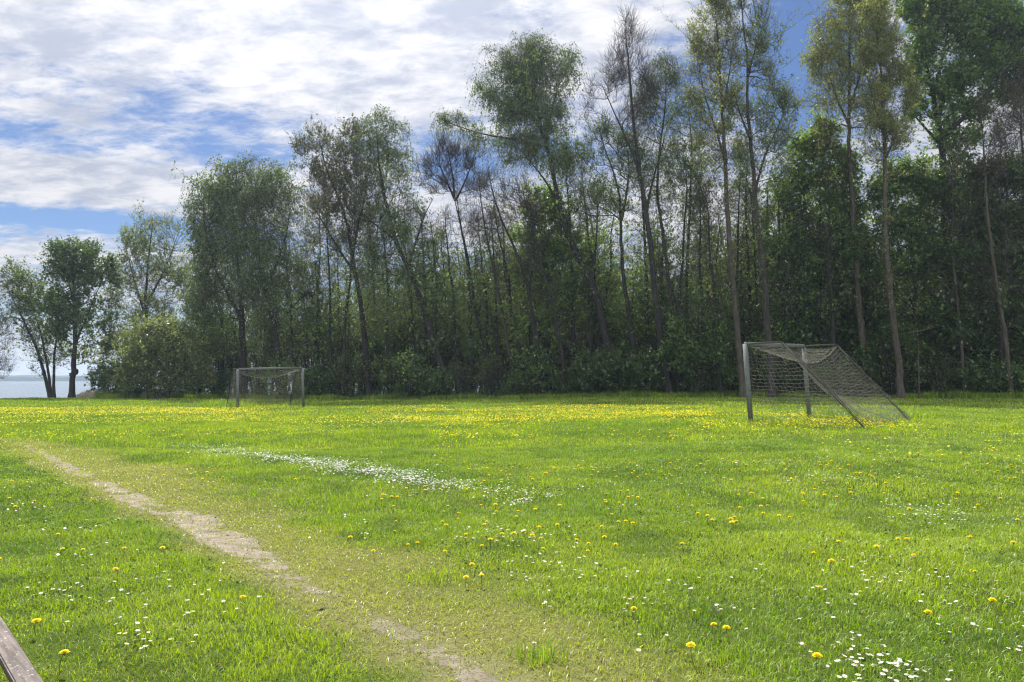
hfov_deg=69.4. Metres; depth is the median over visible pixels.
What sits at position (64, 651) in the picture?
dandelion
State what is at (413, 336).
slim tree
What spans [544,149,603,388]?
slim tree
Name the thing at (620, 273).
slim tree
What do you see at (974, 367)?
shrub
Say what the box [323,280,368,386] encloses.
woodland tree
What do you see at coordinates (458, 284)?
woodland tree
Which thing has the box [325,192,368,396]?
slim tree
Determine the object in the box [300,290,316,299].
bird nest
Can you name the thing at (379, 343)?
shrub
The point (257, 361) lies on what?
shrub
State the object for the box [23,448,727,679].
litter
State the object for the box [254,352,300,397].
shrub
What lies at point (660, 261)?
woodland tree
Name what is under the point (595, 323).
slim tree
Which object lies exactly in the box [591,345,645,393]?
shrub
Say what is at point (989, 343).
shrub
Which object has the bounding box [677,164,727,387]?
slim tree
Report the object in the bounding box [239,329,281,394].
shrub
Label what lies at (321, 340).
woodland tree
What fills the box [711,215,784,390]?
woodland tree
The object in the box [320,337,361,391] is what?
shrub
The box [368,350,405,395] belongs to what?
shrub
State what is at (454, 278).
woodland tree
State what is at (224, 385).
shrub
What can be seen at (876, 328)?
shrub
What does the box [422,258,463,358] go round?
woodland tree
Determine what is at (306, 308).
slim tree
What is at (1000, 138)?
young ash tree
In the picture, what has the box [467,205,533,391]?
woodland tree
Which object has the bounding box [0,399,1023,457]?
dandelion carpet
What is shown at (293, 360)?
slim tree
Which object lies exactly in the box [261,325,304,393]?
shrub
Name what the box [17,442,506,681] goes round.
path
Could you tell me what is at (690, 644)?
dandelion
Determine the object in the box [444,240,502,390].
woodland tree
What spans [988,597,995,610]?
dandelion
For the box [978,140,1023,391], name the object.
slim tree
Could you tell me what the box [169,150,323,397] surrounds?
birch tree
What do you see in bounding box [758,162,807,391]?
slim tree
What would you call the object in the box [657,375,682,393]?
shrub
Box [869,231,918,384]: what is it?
woodland tree
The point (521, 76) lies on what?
birch tree
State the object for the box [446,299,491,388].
shrub
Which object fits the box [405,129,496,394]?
bare tree
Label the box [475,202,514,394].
slim tree
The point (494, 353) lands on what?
shrub
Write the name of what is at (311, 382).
shrub
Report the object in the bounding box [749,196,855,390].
leafy tree
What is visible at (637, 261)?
woodland tree
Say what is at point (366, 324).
woodland tree
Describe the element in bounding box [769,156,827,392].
slim tree
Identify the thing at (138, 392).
shrub
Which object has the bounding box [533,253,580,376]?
woodland tree
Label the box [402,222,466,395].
woodland tree
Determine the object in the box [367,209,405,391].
slim tree
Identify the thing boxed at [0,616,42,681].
bench
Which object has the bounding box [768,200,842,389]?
woodland tree
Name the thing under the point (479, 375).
shrub
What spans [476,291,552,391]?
shrub
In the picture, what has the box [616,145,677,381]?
slim tree
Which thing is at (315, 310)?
woodland tree
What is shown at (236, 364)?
woodland tree
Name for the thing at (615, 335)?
shrub
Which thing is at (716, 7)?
aspen tree
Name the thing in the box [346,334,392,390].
shrub
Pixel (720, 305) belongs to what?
woodland tree
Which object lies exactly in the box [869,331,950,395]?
shrub
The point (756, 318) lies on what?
slim tree
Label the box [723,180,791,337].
woodland tree
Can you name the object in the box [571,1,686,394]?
bare tree
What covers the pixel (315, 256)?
young ash tree
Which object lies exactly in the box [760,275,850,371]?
shrub
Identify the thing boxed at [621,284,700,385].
shrub
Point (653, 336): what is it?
shrub
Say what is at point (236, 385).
football goal
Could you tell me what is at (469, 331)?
woodland tree
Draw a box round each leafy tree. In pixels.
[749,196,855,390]
[768,107,875,392]
[804,233,927,379]
[837,148,966,386]
[908,153,1023,369]
[991,154,1023,361]
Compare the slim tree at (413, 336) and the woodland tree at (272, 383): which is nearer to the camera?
the slim tree at (413, 336)
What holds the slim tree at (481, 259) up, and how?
on the ground at (506, 665)
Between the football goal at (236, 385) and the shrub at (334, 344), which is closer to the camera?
the football goal at (236, 385)
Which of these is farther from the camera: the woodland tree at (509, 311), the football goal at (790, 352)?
the woodland tree at (509, 311)
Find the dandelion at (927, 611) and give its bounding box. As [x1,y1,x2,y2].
[924,609,931,619]
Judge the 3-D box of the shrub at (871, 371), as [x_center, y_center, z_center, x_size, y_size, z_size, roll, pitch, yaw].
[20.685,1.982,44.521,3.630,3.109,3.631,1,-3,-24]
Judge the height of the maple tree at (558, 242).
15.157 m
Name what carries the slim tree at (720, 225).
on the ground at (506, 665)
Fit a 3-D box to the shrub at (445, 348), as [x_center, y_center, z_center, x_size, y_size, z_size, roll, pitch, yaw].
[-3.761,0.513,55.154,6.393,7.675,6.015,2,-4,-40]
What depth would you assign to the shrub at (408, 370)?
50.39 m
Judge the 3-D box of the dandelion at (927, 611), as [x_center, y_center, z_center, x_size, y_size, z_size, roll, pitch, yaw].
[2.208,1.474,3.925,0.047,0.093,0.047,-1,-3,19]
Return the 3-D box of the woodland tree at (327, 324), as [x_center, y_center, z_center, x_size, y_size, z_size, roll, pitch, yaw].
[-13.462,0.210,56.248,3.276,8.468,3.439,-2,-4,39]
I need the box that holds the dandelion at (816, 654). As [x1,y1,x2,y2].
[812,652,822,670]
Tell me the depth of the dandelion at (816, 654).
3.32 m
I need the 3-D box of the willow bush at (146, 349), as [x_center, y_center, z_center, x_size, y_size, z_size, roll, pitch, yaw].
[-25.841,0.970,52.928,8.477,6.677,8.064,-1,-3,24]
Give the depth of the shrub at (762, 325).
52.72 m
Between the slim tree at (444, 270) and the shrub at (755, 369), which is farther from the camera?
the slim tree at (444, 270)
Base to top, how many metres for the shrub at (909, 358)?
6.247 m
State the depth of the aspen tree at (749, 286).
47.64 m
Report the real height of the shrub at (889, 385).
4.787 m
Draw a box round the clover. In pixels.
[0,441,1023,681]
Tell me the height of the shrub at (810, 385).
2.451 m
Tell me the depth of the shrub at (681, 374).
51.09 m
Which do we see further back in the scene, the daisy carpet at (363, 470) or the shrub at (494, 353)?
the shrub at (494, 353)
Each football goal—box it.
[226,367,304,407]
[742,341,911,428]
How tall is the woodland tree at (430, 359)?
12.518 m
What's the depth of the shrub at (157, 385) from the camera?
56.16 m
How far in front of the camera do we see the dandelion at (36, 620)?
3.71 m
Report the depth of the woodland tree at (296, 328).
60.65 m
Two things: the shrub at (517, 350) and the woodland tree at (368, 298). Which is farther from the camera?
the woodland tree at (368, 298)
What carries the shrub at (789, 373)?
on the ground at (506, 665)
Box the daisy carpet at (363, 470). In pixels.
[3,409,993,554]
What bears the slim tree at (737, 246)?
on the ground at (506, 665)
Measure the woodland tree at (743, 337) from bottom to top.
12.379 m
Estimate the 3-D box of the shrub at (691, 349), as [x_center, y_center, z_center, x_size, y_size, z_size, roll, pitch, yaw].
[11.687,0.015,46.282,8.008,7.258,5.470,2,-4,-39]
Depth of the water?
165.25 m
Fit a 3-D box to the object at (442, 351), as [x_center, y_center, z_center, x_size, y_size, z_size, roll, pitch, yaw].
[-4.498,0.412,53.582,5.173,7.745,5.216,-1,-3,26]
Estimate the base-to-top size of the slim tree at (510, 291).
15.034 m
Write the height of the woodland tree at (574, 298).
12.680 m
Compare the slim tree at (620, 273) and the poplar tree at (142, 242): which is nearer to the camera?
the slim tree at (620, 273)
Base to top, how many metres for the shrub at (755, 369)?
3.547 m
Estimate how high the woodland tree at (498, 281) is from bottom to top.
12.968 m
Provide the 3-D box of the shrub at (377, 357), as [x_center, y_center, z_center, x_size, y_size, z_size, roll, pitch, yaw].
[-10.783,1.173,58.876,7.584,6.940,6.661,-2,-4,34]
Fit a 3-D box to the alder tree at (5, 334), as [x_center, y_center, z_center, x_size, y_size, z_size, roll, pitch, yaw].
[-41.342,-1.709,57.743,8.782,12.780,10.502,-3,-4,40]
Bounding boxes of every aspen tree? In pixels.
[654,0,786,397]
[658,0,825,397]
[688,126,808,391]
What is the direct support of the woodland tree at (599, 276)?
on the ground at (506, 665)
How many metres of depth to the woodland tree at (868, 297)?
45.96 m
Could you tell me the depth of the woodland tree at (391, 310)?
56.01 m
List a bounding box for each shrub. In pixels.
[82,354,122,394]
[113,373,150,397]
[143,382,175,396]
[192,315,247,388]
[197,325,234,387]
[202,368,234,393]
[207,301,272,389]
[208,302,260,392]
[232,347,272,393]
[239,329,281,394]
[247,334,274,389]
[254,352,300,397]
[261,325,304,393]
[281,306,339,389]
[286,286,362,394]
[289,369,330,397]
[304,357,347,395]
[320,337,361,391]
[323,323,381,393]
[328,348,373,397]
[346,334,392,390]
[348,329,385,392]
[351,319,397,391]
[360,325,433,393]
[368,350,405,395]
[370,290,421,387]
[378,345,437,398]
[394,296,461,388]
[399,342,435,389]
[406,363,455,396]
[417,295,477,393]
[428,301,498,392]
[442,360,471,395]
[444,334,494,391]
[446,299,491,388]
[457,311,515,393]
[473,352,506,395]
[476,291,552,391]
[493,310,532,385]
[495,366,536,394]
[503,328,576,394]
[504,340,562,394]
[512,262,587,394]
[544,339,577,385]
[552,369,585,392]
[563,341,626,393]
[566,318,626,367]
[578,312,642,388]
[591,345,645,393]
[592,316,668,389]
[613,346,674,394]
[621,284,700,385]
[634,283,693,376]
[652,284,756,396]
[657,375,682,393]
[670,328,724,385]
[694,296,755,378]
[712,369,738,391]
[721,330,757,380]
[730,283,788,350]
[730,329,762,391]
[748,324,814,389]
[749,349,791,391]
[757,360,803,393]
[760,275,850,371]
[793,280,867,368]
[793,362,834,392]
[825,350,891,396]
[847,310,914,391]
[853,306,957,391]
[858,319,924,394]
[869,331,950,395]
[910,311,1022,388]
[935,284,1022,378]
[944,352,1006,392]
[969,356,1023,396]
[993,358,1023,393]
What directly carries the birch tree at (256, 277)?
on the ground at (506, 665)
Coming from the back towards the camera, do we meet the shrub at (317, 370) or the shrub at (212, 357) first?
the shrub at (212, 357)
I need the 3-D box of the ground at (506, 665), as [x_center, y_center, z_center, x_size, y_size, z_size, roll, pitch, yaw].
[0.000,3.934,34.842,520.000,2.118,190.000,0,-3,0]
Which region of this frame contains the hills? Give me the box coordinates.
[0,375,268,380]
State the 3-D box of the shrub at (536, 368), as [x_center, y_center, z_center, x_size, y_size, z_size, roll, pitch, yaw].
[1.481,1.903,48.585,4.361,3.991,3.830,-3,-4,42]
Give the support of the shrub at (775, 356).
on the ground at (506, 665)
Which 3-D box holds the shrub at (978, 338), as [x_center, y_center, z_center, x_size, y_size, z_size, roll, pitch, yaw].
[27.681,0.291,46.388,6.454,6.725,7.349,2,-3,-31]
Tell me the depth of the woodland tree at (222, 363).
57.49 m
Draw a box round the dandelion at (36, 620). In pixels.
[32,618,40,636]
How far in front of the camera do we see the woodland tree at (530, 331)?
50.24 m
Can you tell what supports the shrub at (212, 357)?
on the ground at (506, 665)
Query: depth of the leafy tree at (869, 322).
46.16 m
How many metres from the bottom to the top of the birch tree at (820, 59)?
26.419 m
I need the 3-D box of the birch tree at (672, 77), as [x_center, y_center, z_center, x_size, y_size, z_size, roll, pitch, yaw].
[9.124,-7.755,48.505,10.731,23.004,7.457,-2,-4,34]
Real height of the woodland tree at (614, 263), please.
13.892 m
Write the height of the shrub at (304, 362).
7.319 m
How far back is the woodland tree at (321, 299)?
55.54 m
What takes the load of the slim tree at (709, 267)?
on the ground at (506, 665)
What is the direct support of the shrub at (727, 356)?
on the ground at (506, 665)
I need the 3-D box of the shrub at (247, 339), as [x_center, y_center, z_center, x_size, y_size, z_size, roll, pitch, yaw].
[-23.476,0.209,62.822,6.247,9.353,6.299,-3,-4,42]
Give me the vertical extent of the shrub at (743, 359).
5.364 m
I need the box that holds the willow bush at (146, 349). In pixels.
[61,309,217,398]
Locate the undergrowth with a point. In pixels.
(439, 393)
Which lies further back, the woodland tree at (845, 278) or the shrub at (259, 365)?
the shrub at (259, 365)
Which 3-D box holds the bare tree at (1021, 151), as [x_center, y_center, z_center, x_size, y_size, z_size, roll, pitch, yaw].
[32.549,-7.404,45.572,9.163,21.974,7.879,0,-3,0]
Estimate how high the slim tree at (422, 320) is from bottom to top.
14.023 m
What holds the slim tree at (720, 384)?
on the ground at (506, 665)
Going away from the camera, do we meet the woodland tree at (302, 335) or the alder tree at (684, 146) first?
the alder tree at (684, 146)
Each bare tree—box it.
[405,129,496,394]
[421,163,527,390]
[438,160,591,393]
[453,167,598,394]
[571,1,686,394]
[970,46,1023,319]
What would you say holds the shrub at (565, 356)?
on the ground at (506, 665)
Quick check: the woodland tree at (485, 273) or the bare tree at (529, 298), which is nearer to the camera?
the bare tree at (529, 298)
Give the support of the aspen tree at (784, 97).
on the ground at (506, 665)
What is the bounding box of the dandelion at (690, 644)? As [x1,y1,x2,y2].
[686,642,695,666]
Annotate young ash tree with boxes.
[260,185,354,366]
[900,131,1023,391]
[925,71,1023,395]
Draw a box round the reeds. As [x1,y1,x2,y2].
[76,388,104,397]
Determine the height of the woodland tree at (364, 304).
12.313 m
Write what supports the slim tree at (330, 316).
on the ground at (506, 665)
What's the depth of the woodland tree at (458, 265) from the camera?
64.64 m
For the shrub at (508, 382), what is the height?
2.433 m
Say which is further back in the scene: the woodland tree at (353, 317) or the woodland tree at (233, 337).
the woodland tree at (233, 337)
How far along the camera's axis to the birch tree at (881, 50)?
42.90 m
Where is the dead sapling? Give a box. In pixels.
[909,322,937,398]
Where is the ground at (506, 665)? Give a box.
[0,391,1023,681]
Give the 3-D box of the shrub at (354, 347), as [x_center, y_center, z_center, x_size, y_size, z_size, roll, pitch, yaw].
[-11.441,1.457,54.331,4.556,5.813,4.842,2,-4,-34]
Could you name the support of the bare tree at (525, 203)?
on the ground at (506, 665)
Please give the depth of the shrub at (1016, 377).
42.57 m
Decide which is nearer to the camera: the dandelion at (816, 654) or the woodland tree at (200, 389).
the dandelion at (816, 654)
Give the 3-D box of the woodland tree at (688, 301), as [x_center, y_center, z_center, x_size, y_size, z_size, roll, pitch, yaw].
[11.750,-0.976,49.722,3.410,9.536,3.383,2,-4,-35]
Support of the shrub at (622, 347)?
on the ground at (506, 665)
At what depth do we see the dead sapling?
41.97 m
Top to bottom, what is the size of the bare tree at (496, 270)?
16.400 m
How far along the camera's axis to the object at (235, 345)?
57.88 m
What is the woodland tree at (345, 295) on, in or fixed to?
on the ground at (506, 665)
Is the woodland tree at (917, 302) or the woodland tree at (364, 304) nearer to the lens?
the woodland tree at (917, 302)
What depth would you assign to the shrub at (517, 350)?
53.90 m
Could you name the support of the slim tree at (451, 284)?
on the ground at (506, 665)
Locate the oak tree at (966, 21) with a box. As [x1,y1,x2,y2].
[851,0,1023,391]
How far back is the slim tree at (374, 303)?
55.51 m
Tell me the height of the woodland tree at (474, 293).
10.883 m
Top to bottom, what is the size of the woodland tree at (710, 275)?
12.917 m
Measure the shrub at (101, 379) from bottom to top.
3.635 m
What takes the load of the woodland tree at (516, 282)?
on the ground at (506, 665)
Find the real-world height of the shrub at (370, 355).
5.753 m
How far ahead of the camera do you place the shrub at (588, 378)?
47.09 m
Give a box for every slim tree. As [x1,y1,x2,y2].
[268,207,311,392]
[291,258,313,369]
[307,209,354,393]
[323,241,357,393]
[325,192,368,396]
[356,224,393,393]
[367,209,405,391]
[391,229,426,395]
[407,201,448,395]
[425,204,472,393]
[433,227,461,369]
[443,174,494,389]
[462,209,504,392]
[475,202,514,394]
[484,183,527,394]
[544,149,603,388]
[555,156,620,350]
[575,187,617,392]
[590,229,614,318]
[611,244,636,346]
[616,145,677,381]
[634,209,674,384]
[653,151,707,393]
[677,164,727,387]
[683,177,739,395]
[694,213,728,390]
[712,204,735,291]
[714,159,767,390]
[733,178,777,390]
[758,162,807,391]
[760,176,787,320]
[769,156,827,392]
[804,147,860,391]
[877,197,938,391]
[934,136,989,361]
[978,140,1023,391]
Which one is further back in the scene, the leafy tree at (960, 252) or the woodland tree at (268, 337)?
the woodland tree at (268, 337)
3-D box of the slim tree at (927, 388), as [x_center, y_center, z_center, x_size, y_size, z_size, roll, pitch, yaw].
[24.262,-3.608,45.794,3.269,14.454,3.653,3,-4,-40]
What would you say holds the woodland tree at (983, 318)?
on the ground at (506, 665)
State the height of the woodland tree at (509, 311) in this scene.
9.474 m
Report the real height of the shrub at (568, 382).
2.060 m
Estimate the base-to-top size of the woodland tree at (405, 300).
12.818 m
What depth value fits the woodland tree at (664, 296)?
48.90 m
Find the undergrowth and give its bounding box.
[95,384,1022,399]
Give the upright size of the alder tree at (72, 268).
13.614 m
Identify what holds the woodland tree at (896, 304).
on the ground at (506, 665)
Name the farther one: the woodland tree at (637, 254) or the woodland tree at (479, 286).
the woodland tree at (637, 254)
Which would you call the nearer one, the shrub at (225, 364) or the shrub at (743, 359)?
the shrub at (743, 359)
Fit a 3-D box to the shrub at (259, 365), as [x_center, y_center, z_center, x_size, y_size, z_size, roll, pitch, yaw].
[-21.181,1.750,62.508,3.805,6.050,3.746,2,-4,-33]
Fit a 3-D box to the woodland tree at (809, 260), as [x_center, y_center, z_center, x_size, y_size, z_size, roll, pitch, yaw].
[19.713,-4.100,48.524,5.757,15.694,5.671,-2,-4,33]
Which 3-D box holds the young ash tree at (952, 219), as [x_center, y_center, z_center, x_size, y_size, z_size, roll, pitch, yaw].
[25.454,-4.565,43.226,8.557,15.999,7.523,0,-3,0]
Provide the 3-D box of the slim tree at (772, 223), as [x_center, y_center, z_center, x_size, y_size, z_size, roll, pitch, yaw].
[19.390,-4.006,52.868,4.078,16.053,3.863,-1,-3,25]
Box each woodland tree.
[179,253,244,382]
[180,263,237,393]
[214,296,251,392]
[217,312,250,389]
[238,252,285,394]
[249,271,300,370]
[257,278,293,394]
[279,285,312,391]
[283,292,310,378]
[285,246,338,369]
[299,268,335,363]
[308,306,335,367]
[313,290,354,368]
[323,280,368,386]
[325,266,358,358]
[340,259,391,393]
[350,281,385,391]
[353,267,392,333]
[368,265,415,384]
[378,285,411,390]
[381,236,434,392]
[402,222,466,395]
[405,229,464,393]
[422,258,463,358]
[434,258,465,302]
[439,242,475,359]
[441,261,491,394]
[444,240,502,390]
[447,250,475,393]
[455,261,500,362]
[464,245,501,387]
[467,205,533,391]
[480,234,519,388]
[489,283,521,366]
[490,250,546,392]
[491,242,535,350]
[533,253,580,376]
[559,216,621,350]
[559,244,604,363]
[560,222,622,390]
[584,208,644,346]
[603,268,630,344]
[612,268,653,352]
[620,236,656,328]
[625,214,689,348]
[630,222,702,390]
[632,240,680,345]
[667,262,710,362]
[675,223,730,365]
[683,217,746,364]
[688,216,754,388]
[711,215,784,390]
[715,216,776,389]
[718,234,774,349]
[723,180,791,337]
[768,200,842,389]
[770,188,843,337]
[795,188,879,360]
[802,164,894,355]
[834,217,903,353]
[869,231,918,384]
[895,231,943,388]
[910,227,985,389]
[930,155,1023,379]
[936,199,1022,390]
[994,155,1023,324]
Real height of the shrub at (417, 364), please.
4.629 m
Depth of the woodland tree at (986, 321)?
44.29 m
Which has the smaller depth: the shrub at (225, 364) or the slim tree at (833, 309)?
the slim tree at (833, 309)
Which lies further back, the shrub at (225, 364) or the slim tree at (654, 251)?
the shrub at (225, 364)
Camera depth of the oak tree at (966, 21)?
46.37 m
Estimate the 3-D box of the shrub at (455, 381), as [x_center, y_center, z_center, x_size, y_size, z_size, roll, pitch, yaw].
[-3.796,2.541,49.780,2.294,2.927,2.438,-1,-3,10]
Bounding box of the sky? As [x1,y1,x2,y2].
[0,0,1023,375]
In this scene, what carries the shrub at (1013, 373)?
on the ground at (506, 665)
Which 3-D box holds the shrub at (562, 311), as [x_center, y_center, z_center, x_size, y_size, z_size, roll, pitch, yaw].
[2.916,-0.958,51.676,6.222,10.048,6.321,3,-4,-44]
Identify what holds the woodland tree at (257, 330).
on the ground at (506, 665)
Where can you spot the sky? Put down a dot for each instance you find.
(100, 100)
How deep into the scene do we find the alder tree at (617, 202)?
48.36 m
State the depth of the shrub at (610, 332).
50.46 m
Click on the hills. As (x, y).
(37, 377)
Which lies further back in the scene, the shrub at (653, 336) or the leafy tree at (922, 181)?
the shrub at (653, 336)
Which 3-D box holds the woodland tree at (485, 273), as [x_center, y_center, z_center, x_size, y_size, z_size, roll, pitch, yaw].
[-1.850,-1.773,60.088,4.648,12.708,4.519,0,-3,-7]
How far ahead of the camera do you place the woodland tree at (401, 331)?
54.45 m
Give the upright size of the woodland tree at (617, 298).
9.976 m
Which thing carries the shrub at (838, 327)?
on the ground at (506, 665)
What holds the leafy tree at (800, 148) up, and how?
on the ground at (506, 665)
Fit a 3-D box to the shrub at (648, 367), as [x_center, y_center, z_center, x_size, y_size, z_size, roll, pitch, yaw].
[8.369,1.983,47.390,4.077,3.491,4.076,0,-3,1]
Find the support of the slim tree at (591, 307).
on the ground at (506, 665)
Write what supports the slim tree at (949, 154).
on the ground at (506, 665)
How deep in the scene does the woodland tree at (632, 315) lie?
50.40 m
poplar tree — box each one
[97,195,199,392]
[280,107,432,395]
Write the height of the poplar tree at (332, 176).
20.894 m
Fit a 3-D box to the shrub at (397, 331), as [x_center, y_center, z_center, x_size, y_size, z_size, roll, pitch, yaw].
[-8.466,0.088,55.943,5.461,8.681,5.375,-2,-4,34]
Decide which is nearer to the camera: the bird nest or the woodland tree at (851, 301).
the woodland tree at (851, 301)
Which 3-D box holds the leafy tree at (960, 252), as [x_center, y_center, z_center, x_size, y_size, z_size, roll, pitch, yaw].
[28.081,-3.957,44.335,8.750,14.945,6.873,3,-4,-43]
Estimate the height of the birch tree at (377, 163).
20.862 m
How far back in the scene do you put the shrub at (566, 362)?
53.16 m
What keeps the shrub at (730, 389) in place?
on the ground at (506, 665)
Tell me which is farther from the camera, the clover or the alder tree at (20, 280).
the alder tree at (20, 280)
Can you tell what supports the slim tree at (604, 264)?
on the ground at (506, 665)
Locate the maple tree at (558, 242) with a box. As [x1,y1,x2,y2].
[436,180,623,394]
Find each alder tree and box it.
[0,255,117,397]
[0,265,69,379]
[12,234,130,397]
[566,100,700,392]
[587,88,746,391]
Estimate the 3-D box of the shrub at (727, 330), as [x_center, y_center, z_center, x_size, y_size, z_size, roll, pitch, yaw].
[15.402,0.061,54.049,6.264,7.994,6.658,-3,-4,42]
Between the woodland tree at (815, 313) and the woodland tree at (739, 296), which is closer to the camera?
the woodland tree at (815, 313)
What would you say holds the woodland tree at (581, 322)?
on the ground at (506, 665)
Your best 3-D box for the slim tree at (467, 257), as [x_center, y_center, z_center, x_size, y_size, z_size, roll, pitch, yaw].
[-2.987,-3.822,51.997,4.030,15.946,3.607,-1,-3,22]
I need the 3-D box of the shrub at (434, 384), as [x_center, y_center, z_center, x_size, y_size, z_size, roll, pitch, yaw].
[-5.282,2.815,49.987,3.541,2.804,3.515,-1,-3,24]
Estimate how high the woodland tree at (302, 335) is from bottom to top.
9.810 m
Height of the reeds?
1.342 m
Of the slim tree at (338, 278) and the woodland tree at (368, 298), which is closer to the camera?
the slim tree at (338, 278)
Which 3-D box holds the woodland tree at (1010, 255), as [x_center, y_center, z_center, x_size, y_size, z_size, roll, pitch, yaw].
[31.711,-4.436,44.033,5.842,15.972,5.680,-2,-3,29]
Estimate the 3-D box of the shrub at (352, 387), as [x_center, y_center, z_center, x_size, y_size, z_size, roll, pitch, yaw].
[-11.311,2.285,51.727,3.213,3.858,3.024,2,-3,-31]
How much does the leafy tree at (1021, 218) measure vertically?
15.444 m
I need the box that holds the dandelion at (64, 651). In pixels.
[58,649,69,675]
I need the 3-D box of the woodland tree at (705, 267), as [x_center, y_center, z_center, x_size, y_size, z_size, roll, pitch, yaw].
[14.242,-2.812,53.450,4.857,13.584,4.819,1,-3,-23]
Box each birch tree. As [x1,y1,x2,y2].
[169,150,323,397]
[210,157,348,397]
[317,103,484,395]
[429,28,634,379]
[569,45,738,391]
[785,0,927,393]
[814,0,975,398]
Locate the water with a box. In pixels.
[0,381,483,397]
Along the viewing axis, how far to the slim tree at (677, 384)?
47.10 m
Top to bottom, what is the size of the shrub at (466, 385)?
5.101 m

